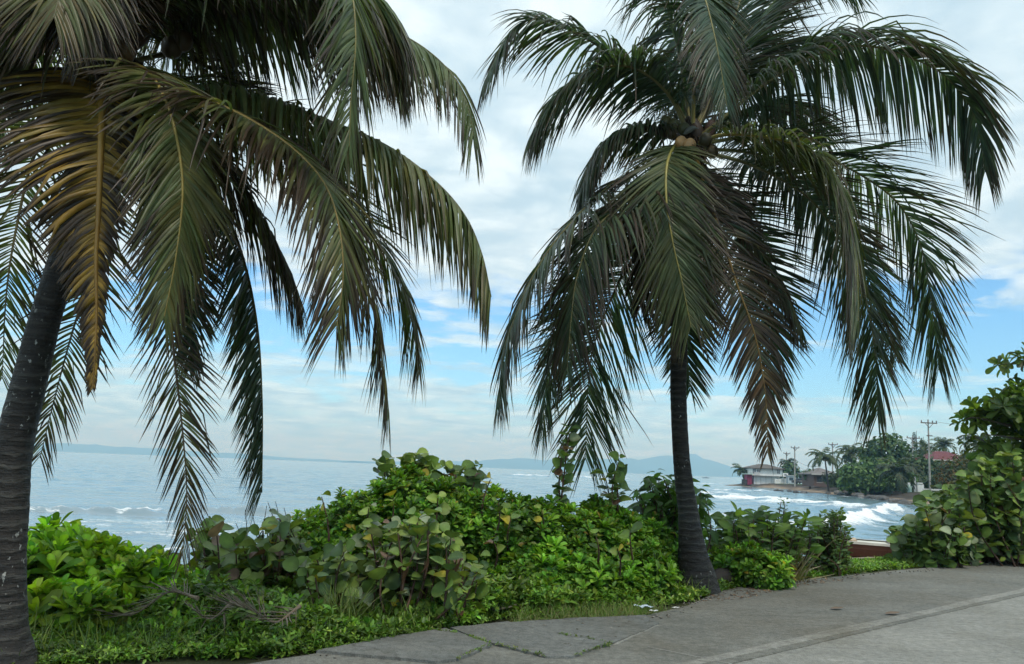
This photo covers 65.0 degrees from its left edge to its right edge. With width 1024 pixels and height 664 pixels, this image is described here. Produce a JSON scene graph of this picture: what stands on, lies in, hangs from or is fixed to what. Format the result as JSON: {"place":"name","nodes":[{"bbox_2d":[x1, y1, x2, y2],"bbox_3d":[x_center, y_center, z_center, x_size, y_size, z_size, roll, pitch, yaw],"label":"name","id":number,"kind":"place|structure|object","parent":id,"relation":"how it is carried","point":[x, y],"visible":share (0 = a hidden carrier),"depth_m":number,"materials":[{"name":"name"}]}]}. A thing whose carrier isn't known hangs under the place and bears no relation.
{"place":"outdoors","nodes":[
{"label":"outdoors","id":0,"kind":"place"},
{"bbox_2d":[34,443,800,477],"bbox_3d":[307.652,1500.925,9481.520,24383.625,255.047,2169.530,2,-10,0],"label":"hills","id":1,"kind":"structure","parent":0,"point":[700,466],"depth_m":8970.10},
{"bbox_2d":[28,451,917,563],"bbox_3d":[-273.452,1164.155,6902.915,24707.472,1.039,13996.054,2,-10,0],"label":"sea","id":2,"kind":"structure","parent":0,"point":[117,494],"depth_m":77.60,"materials":[{"name":"liquid"}]},
{"bbox_2d":[343,461,375,463],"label":"island","id":3,"kind":"structure","parent":2,"relation":"on","point":[356,462],"depth_m":6324.09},
{"bbox_2d":[0,0,1023,472],"label":"sky","id":4,"kind":"structure","parent":0,"point":[511,218],"materials":[{"name":"blue"}]},
{"bbox_2d":[59,483,985,663],"bbox_3d":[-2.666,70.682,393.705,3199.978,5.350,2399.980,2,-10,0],"label":"ground","id":5,"kind":"structure","parent":0,"point":[191,659],"depth_m":8.20,"materials":[{"name":"soil"}]},
{"bbox_2d":[27,511,204,634],"bbox_3d":[-4.092,2.314,7.588,2.462,1.134,2.018,-4,-11,30],"label":"green shrub","id":6,"kind":"object","parent":5,"relation":"on","point":[72,565],"visible":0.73,"depth_m":7.24,"materials":[{"name":"green plant"}]},
{"bbox_2d":[144,508,312,589],"bbox_3d":[-3.120,2.442,8.856,1.860,1.040,2.241,6,-10,-19],"label":"sea grape shrub","id":7,"kind":"object","parent":5,"relation":"on","point":[236,553],"visible":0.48,"depth_m":8.46,"materials":[{"name":"green plant"}]},
{"bbox_2d":[236,501,300,546],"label":"bare twigs","id":8,"kind":"object","parent":7,"relation":"attached to","point":[264,520],"visible":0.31,"depth_m":8.96,"materials":[{"name":"brown wood"}]},
{"bbox_2d":[0,0,491,663],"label":"coconut palm","id":9,"kind":"object","parent":5,"relation":"on","point":[102,96],"visible":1,"depth_m":5.71,"materials":[{"name":"green plant"}]},
{"bbox_2d":[290,504,370,559],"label":"green shrub","id":10,"kind":"object","parent":5,"relation":"on","point":[310,515],"visible":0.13,"depth_m":9.76,"materials":[{"name":"green plant"}]},
{"bbox_2d":[317,490,330,541],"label":"sea grape shrub","id":11,"kind":"object","parent":10,"relation":"on","point":[327,492],"visible":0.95,"depth_m":9.65,"materials":[{"name":"green plant"}]},
{"bbox_2d":[304,577,389,618],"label":"grass tuft","id":12,"kind":"object","parent":5,"relation":"on","point":[325,596],"visible":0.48,"depth_m":7.36,"materials":[{"name":"green plant"}]},
{"bbox_2d":[282,506,489,627],"bbox_3d":[-1.331,2.354,8.270,2.238,1.169,1.841,2,-10,0],"label":"sea grape shrub","id":13,"kind":"object","parent":5,"relation":"on","point":[438,572],"visible":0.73,"depth_m":7.92,"materials":[{"name":"green plant"}]},
{"bbox_2d":[307,462,532,572],"bbox_3d":[-1.189,2.530,10.426,3.243,1.661,2.291,2,-10,0],"label":"green shrub","id":14,"kind":"object","parent":5,"relation":"on","point":[402,483],"visible":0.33,"depth_m":9.92,"materials":[{"name":"green plant"}]},
{"bbox_2d":[481,472,491,521],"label":"sea grape shrub","id":15,"kind":"object","parent":14,"relation":"on","point":[488,482],"visible":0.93,"depth_m":9.98,"materials":[{"name":"green plant"}]},
{"bbox_2d":[372,447,488,539],"bbox_3d":[-1.122,2.454,10.851,1.627,1.768,1.266,2,-10,0],"label":"sea grape shrub","id":16,"kind":"object","parent":5,"relation":"on","point":[426,463],"visible":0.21,"depth_m":10.82,"materials":[{"name":"green plant"}]},
{"bbox_2d":[358,490,551,550],"bbox_3d":[-0.688,2.313,9.507,2.316,0.835,0.327,2,-10,0],"label":"sea grape shrub","id":17,"kind":"object","parent":5,"relation":"on","point":[444,506],"visible":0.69,"depth_m":9.57,"materials":[{"name":"green plant"}]},
{"bbox_2d":[1,554,985,663],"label":"ground cover","id":18,"kind":"object","parent":5,"relation":"on","point":[114,642],"visible":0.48,"depth_m":6.95,"materials":[{"name":"green plant"}]},
{"bbox_2d":[75,576,199,622],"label":"fallen palm frond","id":19,"kind":"object","parent":18,"relation":"on","point":[175,590],"visible":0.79,"depth_m":6.72,"materials":[{"name":"brown plant"}]},
{"bbox_2d":[181,600,233,634],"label":"fallen palm frond","id":20,"kind":"object","parent":18,"relation":"on","point":[197,610],"visible":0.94,"depth_m":6.52,"materials":[{"name":"brown plant"}]},
{"bbox_2d":[203,579,301,625],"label":"fallen palm frond","id":21,"kind":"object","parent":18,"relation":"on","point":[259,612],"visible":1,"depth_m":6.55,"materials":[{"name":"brown plant"}]},
{"bbox_2d":[492,602,516,610],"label":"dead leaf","id":22,"kind":"object","parent":18,"relation":"on","point":[509,606],"visible":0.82,"depth_m":8.20,"materials":[{"name":"plant"}]},
{"bbox_2d":[459,483,619,572],"bbox_3d":[0.336,2.679,10.300,2.413,1.424,1.910,2,-10,0],"label":"green shrub","id":23,"kind":"object","parent":5,"relation":"on","point":[554,522],"visible":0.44,"depth_m":9.84,"materials":[{"name":"green plant"}]},
{"bbox_2d":[552,424,581,509],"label":"sea grape shrub","id":24,"kind":"object","parent":23,"relation":"on","point":[563,477],"visible":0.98,"depth_m":10.33,"materials":[{"name":"green plant"}]},
{"bbox_2d":[589,451,631,527],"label":"sea grape shrub","id":25,"kind":"object","parent":23,"relation":"on","point":[616,477],"visible":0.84,"depth_m":10.51,"materials":[{"name":"green plant"}]},
{"bbox_2d":[485,533,622,605],"bbox_3d":[0.443,2.852,9.466,1.841,0.908,1.217,2,-10,0],"label":"green shrub","id":26,"kind":"object","parent":5,"relation":"on","point":[549,559],"visible":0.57,"depth_m":9.20,"materials":[{"name":"green plant"}]},
{"bbox_2d":[470,521,642,578],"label":"sea grape shrub","id":27,"kind":"object","parent":5,"relation":"on","point":[624,534],"visible":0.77,"depth_m":9.17,"materials":[{"name":"green plant"}]},
{"bbox_2d":[507,598,672,621],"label":"grass","id":28,"kind":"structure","parent":5,"relation":"on","point":[630,609],"depth_m":8.45,"materials":[{"name":"green plant"}]},
{"bbox_2d":[634,604,652,607],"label":"plastic litter","id":29,"kind":"object","parent":28,"relation":"on","point":[643,606],"visible":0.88,"depth_m":8.79,"materials":[{"name":"plastic"}]},
{"bbox_2d":[564,493,677,571],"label":"green shrub","id":30,"kind":"object","parent":5,"relation":"on","point":[652,530],"visible":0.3,"depth_m":10.34,"materials":[{"name":"green plant"}]},
{"bbox_2d":[606,539,684,603],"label":"green shrub","id":31,"kind":"object","parent":5,"relation":"on","point":[665,573],"visible":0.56,"depth_m":9.59,"materials":[{"name":"green plant"}]},
{"bbox_2d":[618,469,718,551],"bbox_3d":[2.302,2.812,11.729,1.564,1.610,1.309,2,-10,0],"label":"leafy sapling","id":32,"kind":"object","parent":5,"relation":"on","point":[658,499],"visible":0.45,"depth_m":11.56,"materials":[{"name":"green plant"}]},
{"bbox_2d":[715,568,735,585],"bbox_3d":[2.952,3.414,11.188,0.255,0.257,0.673,-7,-13,44],"label":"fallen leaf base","id":33,"kind":"object","parent":5,"relation":"on","point":[724,573],"visible":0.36,"depth_m":11.06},
{"bbox_2d":[731,463,747,478],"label":"coconut palm","id":34,"kind":"object","parent":5,"relation":"on","point":[740,470],"visible":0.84,"depth_m":242.14,"materials":[{"name":"green plant"}]},
{"bbox_2d":[741,479,746,484],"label":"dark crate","id":35,"kind":"object","parent":5,"relation":"on","point":[744,481],"visible":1,"depth_m":235.08,"materials":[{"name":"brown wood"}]},
{"bbox_2d":[742,473,752,484],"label":"red shack","id":36,"kind":"structure","parent":5,"relation":"on","point":[748,476],"depth_m":235.64,"materials":[{"name":"paint"}]},
{"bbox_2d":[474,0,1023,593],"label":"coconut palm","id":37,"kind":"object","parent":5,"relation":"on","point":[674,226],"visible":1,"depth_m":10.90,"materials":[{"name":"green plant"}]},
{"bbox_2d":[708,540,796,589],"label":"green shrub","id":38,"kind":"object","parent":5,"relation":"on","point":[752,565],"visible":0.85,"depth_m":11.12,"materials":[{"name":"green plant"}]},
{"bbox_2d":[702,501,824,570],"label":"oval leaf shrub","id":39,"kind":"object","parent":5,"relation":"on","point":[741,528],"visible":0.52,"depth_m":12.16,"materials":[{"name":"green plant"}]},
{"bbox_2d":[743,464,788,485],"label":"beach house","id":40,"kind":"structure","parent":5,"relation":"on","point":[765,474],"depth_m":235.94,"materials":[{"name":"white paint"}]},
{"bbox_2d":[766,496,797,564],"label":"leaf shrub","id":41,"kind":"object","parent":5,"relation":"on","point":[783,508],"visible":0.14,"depth_m":13.28,"materials":[{"name":"green plant"}]},
{"bbox_2d":[778,458,797,470],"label":"coconut palm","id":42,"kind":"object","parent":5,"relation":"on","point":[789,459],"visible":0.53,"depth_m":261.53,"materials":[{"name":"green plant"}]},
{"bbox_2d":[785,475,795,483],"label":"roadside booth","id":43,"kind":"object","parent":5,"relation":"on","point":[789,478],"visible":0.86,"depth_m":231.86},
{"bbox_2d":[780,460,801,477],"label":"broadleaf tree","id":44,"kind":"object","parent":5,"relation":"on","point":[788,468],"visible":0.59,"depth_m":257.37,"materials":[{"name":"green plant"}]},
{"bbox_2d":[791,446,795,486],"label":"utility pole","id":45,"kind":"object","parent":5,"relation":"on","point":[794,467],"visible":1,"depth_m":219.18,"materials":[{"name":"grey wood"}]},
{"bbox_2d":[791,478,801,483],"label":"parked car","id":46,"kind":"object","parent":5,"relation":"on","point":[798,480],"visible":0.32,"depth_m":220.91,"materials":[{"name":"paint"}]},
{"bbox_2d":[759,535,838,582],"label":"grass tuft","id":47,"kind":"object","parent":5,"relation":"on","point":[797,573],"visible":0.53,"depth_m":11.91,"materials":[{"name":"green plant"}]},
{"bbox_2d":[803,468,810,488],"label":"broadleaf tree","id":48,"kind":"object","parent":5,"relation":"on","point":[805,476],"visible":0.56,"depth_m":201.96,"materials":[{"name":"green plant"}]},
{"bbox_2d":[798,468,834,486],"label":"brown house","id":49,"kind":"structure","parent":5,"relation":"on","point":[813,477],"depth_m":198.10,"materials":[{"name":"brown wood"}]},
{"bbox_2d":[756,532,891,557],"bbox_3d":[9.497,6.452,24.541,5.200,0.710,1.429,-1,-10,20],"label":"wooden boat","id":50,"kind":"object","parent":5,"relation":"on","point":[866,548],"visible":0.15,"depth_m":23.56,"materials":[{"name":"brown wood"}]},
{"bbox_2d":[805,447,844,491],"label":"coconut palm","id":51,"kind":"object","parent":5,"relation":"on","point":[829,459],"visible":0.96,"depth_m":162.77,"materials":[{"name":"green plant"}]},
{"bbox_2d":[819,471,835,486],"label":"broadleaf tree","id":52,"kind":"object","parent":5,"relation":"on","point":[824,479],"visible":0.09,"depth_m":187.69,"materials":[{"name":"green plant"}]},
{"bbox_2d":[803,507,855,575],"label":"leaf shrub","id":53,"kind":"object","parent":5,"relation":"on","point":[835,554],"visible":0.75,"depth_m":13.38,"materials":[{"name":"green plant"}]},
{"bbox_2d":[828,442,837,470],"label":"utility pole","id":54,"kind":"object","parent":5,"relation":"on","point":[832,444],"visible":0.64,"depth_m":203.20,"materials":[{"name":"grey wood"}]},
{"bbox_2d":[825,463,863,488],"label":"broadleaf tree","id":55,"kind":"object","parent":5,"relation":"on","point":[832,483],"visible":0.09,"depth_m":169.51,"materials":[{"name":"green plant"}]},
{"bbox_2d":[835,442,869,465],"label":"coconut palm","id":56,"kind":"object","parent":5,"relation":"on","point":[849,455],"visible":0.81,"depth_m":182.96,"materials":[{"name":"green plant"}]},
{"bbox_2d":[835,456,919,494],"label":"broadleaf tree","id":57,"kind":"object","parent":5,"relation":"on","point":[856,481],"visible":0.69,"depth_m":145.72,"materials":[{"name":"green plant"}]},
{"bbox_2d":[878,496,888,500],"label":"rock","id":58,"kind":"object","parent":5,"relation":"on","point":[885,498],"visible":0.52,"depth_m":121.47,"materials":[{"name":"grey stone"}]},
{"bbox_2d":[854,433,916,468],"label":"broadleaf tree","id":59,"kind":"object","parent":5,"relation":"on","point":[894,451],"visible":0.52,"depth_m":171.92,"materials":[{"name":"green plant"}]},
{"bbox_2d":[873,457,925,493],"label":"coconut palm","id":60,"kind":"object","parent":5,"relation":"on","point":[902,476],"visible":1,"depth_m":138.01,"materials":[{"name":"green plant"}]},
{"bbox_2d":[907,435,919,457],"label":"utility pole","id":61,"kind":"object","parent":5,"relation":"on","point":[912,447],"visible":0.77,"depth_m":166.84,"materials":[{"name":"grey wood"}]},
{"bbox_2d":[911,431,918,453],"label":"conifer tree","id":62,"kind":"object","parent":5,"relation":"on","point":[914,436],"visible":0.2,"depth_m":188.95,"materials":[{"name":"green plant"}]},
{"bbox_2d":[908,477,923,491],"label":"white gate wall","id":63,"kind":"structure","parent":5,"relation":"on","point":[919,487],"depth_m":143.37,"materials":[{"name":"white paint"}]},
{"bbox_2d":[910,440,938,455],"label":"coconut palm","id":64,"kind":"object","parent":5,"relation":"on","point":[923,450],"visible":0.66,"depth_m":183.11,"materials":[{"name":"green plant"}]},
{"bbox_2d":[896,452,953,491],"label":"broadleaf tree","id":65,"kind":"object","parent":5,"relation":"on","point":[922,460],"visible":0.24,"depth_m":155.65,"materials":[{"name":"green plant"}]},
{"bbox_2d":[921,420,936,489],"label":"utility pole","id":66,"kind":"object","parent":5,"relation":"on","point":[928,427],"visible":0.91,"depth_m":126.02,"materials":[{"name":"grey wood"}]},
{"bbox_2d":[883,490,984,567],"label":"sea grape shrub","id":67,"kind":"object","parent":5,"relation":"on","point":[932,534],"visible":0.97,"depth_m":14.95,"materials":[{"name":"green plant"}]},
{"bbox_2d":[915,451,967,470],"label":"red roof house","id":68,"kind":"structure","parent":5,"relation":"on","point":[938,455],"depth_m":165.67,"materials":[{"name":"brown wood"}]},
{"bbox_2d":[927,436,957,451],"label":"coconut palm","id":69,"kind":"object","parent":5,"relation":"on","point":[942,446],"visible":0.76,"depth_m":188.56,"materials":[{"name":"green plant"}]},
{"bbox_2d":[930,452,967,489],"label":"broadleaf tree","id":70,"kind":"object","parent":5,"relation":"on","point":[939,476],"visible":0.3,"depth_m":118.35,"materials":[{"name":"green plant"}]},
{"bbox_2d":[956,432,991,453],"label":"coconut palm","id":71,"kind":"object","parent":5,"relation":"on","point":[969,436],"visible":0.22,"depth_m":119.98,"materials":[{"name":"green plant"}]},
{"bbox_2d":[930,443,1023,566],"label":"sea grape shrub","id":72,"kind":"object","parent":5,"relation":"on","point":[989,493],"visible":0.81,"depth_m":15.71,"materials":[{"name":"green plant"}]},
{"bbox_2d":[948,433,1023,488],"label":"broadleaf tree","id":73,"kind":"object","parent":5,"relation":"on","point":[964,461],"visible":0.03,"depth_m":69.59,"materials":[{"name":"green plant"}]},
{"bbox_2d":[949,342,1023,466],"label":"broadleaf tree","id":74,"kind":"object","parent":5,"relation":"on","point":[1001,412],"visible":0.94,"depth_m":17.05,"materials":[{"name":"green plant"}]},
{"bbox_2d":[250,561,1023,663],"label":"pavement","id":75,"kind":"structure","parent":0,"point":[709,628],"depth_m":8.92,"materials":[{"name":"concrete"}]},
{"bbox_2d":[316,628,491,663],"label":"pavement slab","id":76,"kind":"structure","parent":75,"relation":"on","point":[435,646],"depth_m":6.54,"materials":[{"name":"concrete"}]},
{"bbox_2d":[450,621,610,658],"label":"pavement slab","id":77,"kind":"structure","parent":75,"relation":"on","point":[550,645],"depth_m":7.07,"materials":[{"name":"concrete"}]},
{"bbox_2d":[514,615,658,643],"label":"pavement slab","id":78,"kind":"structure","parent":75,"relation":"on","point":[599,628],"depth_m":7.81,"materials":[{"name":"concrete"}]},
{"bbox_2d":[612,625,658,644],"bbox_3d":[1.172,2.851,7.539,0.033,0.032,1.184,-3,-11,29],"label":"pavement joint","id":79,"kind":"object","parent":75,"relation":"on","point":[623,640],"visible":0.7,"depth_m":7.42,"materials":[{"name":"concrete"}]},
{"bbox_2d":[648,646,731,663],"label":"pavement joint","id":80,"kind":"object","parent":75,"relation":"on","point":[686,654],"visible":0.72,"depth_m":6.77,"materials":[{"name":"concrete"}]},
{"bbox_2d":[688,576,859,601],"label":"leaf litter","id":81,"kind":"object","parent":75,"relation":"on","point":[747,592],"visible":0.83,"depth_m":10.67,"materials":[{"name":"brown plant"}]},
{"bbox_2d":[885,611,898,613],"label":"dead leaf","id":82,"kind":"object","parent":75,"relation":"on","point":[892,612],"visible":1,"depth_m":9.24,"materials":[{"name":"brown plant"}]},
{"bbox_2d":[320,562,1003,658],"bbox_3d":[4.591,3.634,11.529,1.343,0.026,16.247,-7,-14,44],"label":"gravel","id":83,"kind":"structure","parent":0,"point":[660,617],"depth_m":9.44,"materials":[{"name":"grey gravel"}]},
{"bbox_2d":[734,596,1023,663],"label":"road","id":84,"kind":"structure","parent":0,"point":[991,633],"depth_m":7.66,"materials":[{"name":"concrete"}]},
{"bbox_2d":[677,588,1023,663],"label":"kerb strip","id":85,"kind":"object","parent":84,"relation":"on","point":[814,636],"visible":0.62,"depth_m":8.14,"materials":[{"name":"concrete"}]}
]}

